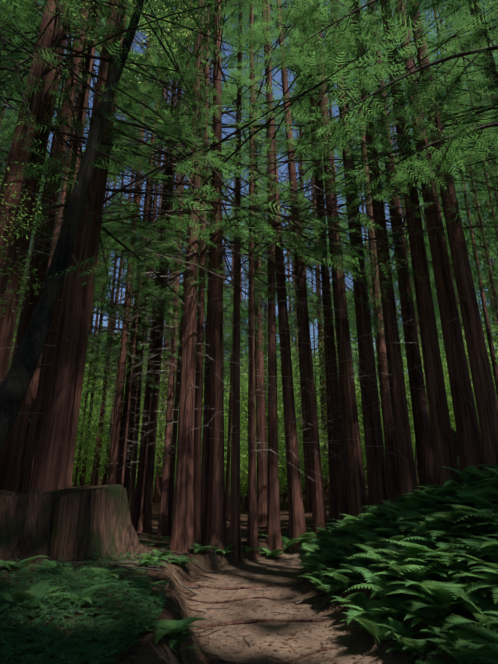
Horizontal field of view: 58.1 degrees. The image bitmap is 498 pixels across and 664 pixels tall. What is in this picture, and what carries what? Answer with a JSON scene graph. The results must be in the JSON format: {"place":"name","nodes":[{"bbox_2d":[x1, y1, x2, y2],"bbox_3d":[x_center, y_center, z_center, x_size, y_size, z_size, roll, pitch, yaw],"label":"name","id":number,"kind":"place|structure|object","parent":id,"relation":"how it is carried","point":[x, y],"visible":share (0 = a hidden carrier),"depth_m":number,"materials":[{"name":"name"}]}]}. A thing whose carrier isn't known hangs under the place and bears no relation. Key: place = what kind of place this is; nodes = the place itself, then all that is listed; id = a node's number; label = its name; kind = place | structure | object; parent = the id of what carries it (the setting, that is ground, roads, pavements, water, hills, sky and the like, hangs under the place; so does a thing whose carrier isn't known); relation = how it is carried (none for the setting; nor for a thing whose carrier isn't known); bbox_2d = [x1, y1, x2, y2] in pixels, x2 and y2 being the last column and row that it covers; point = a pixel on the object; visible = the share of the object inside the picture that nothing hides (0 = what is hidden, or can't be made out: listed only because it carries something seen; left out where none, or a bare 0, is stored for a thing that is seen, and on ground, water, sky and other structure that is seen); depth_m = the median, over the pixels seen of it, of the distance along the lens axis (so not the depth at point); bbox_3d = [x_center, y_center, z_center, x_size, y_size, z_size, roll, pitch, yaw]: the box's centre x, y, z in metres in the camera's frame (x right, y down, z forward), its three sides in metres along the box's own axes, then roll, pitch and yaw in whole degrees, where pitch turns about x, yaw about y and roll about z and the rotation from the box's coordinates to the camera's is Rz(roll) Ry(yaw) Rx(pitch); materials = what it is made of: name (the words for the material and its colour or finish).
{"place":"outdoors","nodes":[
{"label":"outdoors","id":0,"kind":"place"},
{"bbox_2d":[0,456,497,663],"bbox_3d":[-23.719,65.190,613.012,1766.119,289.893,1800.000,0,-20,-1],"label":"ground","id":1,"kind":"structure","parent":0,"point":[312,639],"depth_m":5.56,"materials":[{"name":"brown soil"}]},
{"bbox_2d":[0,0,143,453],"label":"leaning tree trunk","id":2,"kind":"object","parent":1,"relation":"on","point":[15,384],"visible":0.92,"depth_m":7.17,"materials":[{"name":"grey wood"}]},
{"bbox_2d":[0,484,188,568],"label":"tree stump","id":3,"kind":"object","parent":1,"relation":"on","point":[80,523],"visible":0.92,"depth_m":7.31,"materials":[{"name":"brown wood"}]},
{"bbox_2d":[0,0,232,316],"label":"leaves","id":4,"kind":"object","parent":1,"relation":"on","point":[22,269],"visible":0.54,"depth_m":8.18,"materials":[{"name":"green plant"}]},
{"bbox_2d":[122,545,291,663],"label":"bank root mats","id":5,"kind":"object","parent":1,"relation":"on","point":[182,607],"visible":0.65,"depth_m":4.53,"materials":[{"name":"plant"}]},
{"bbox_2d":[124,542,335,663],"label":"exposed roots","id":6,"kind":"object","parent":1,"relation":"on","point":[208,660],"visible":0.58,"depth_m":5.64,"materials":[{"name":"brown plant"}]},
{"bbox_2d":[0,496,488,663],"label":"fallen sticks","id":7,"kind":"object","parent":1,"relation":"on","point":[150,567],"visible":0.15,"depth_m":6.54,"materials":[{"name":"brown wood"}]},
{"bbox_2d":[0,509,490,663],"bbox_3d":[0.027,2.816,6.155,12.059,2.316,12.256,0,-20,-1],"label":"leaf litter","id":8,"kind":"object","parent":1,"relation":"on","point":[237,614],"visible":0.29,"depth_m":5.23,"materials":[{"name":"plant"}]},
{"bbox_2d":[0,0,497,561],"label":"redwood","id":9,"kind":"object","parent":1,"relation":"on","point":[38,452],"depth_m":12.22,"materials":[{"name":"brown plant"}]},
{"bbox_2d":[0,0,497,438],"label":"tree foliage","id":10,"kind":"object","parent":9,"relation":"on","point":[149,89],"visible":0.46,"depth_m":12.65,"materials":[{"name":"green plant"}]},
{"bbox_2d":[0,1,497,480],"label":"tree branches","id":11,"kind":"object","parent":9,"relation":"attached to","point":[181,277],"visible":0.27,"depth_m":12.46,"materials":[{"name":"brown"}]},
{"bbox_2d":[0,464,497,663],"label":"ferns","id":12,"kind":"object","parent":1,"relation":"on","point":[458,547],"visible":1,"depth_m":5.34,"materials":[{"name":"green plant"}]},
{"bbox_2d":[0,535,497,663],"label":"ground cover","id":13,"kind":"object","parent":1,"relation":"on","point":[77,645],"visible":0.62,"depth_m":3.78,"materials":[{"name":"green plant"}]},
{"bbox_2d":[1,0,497,503],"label":"distant tree trunks","id":14,"kind":"object","parent":1,"relation":"on","point":[157,488],"visible":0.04,"depth_m":41.20,"materials":[{"name":"brown plant"}]},
{"bbox_2d":[8,287,497,510],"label":"understory","id":15,"kind":"object","parent":1,"relation":"on","point":[243,455],"depth_m":26.68,"materials":[{"name":"green plant"}]},
{"bbox_2d":[1,0,497,396],"label":"sky","id":16,"kind":"structure","parent":0,"point":[277,78],"materials":[{"name":"blue"}]},
{"bbox_2d":[240,0,497,223],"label":"foliage","id":17,"kind":"object","parent":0,"point":[440,95],"depth_m":8.55,"materials":[{"name":"green plant"}]}
]}

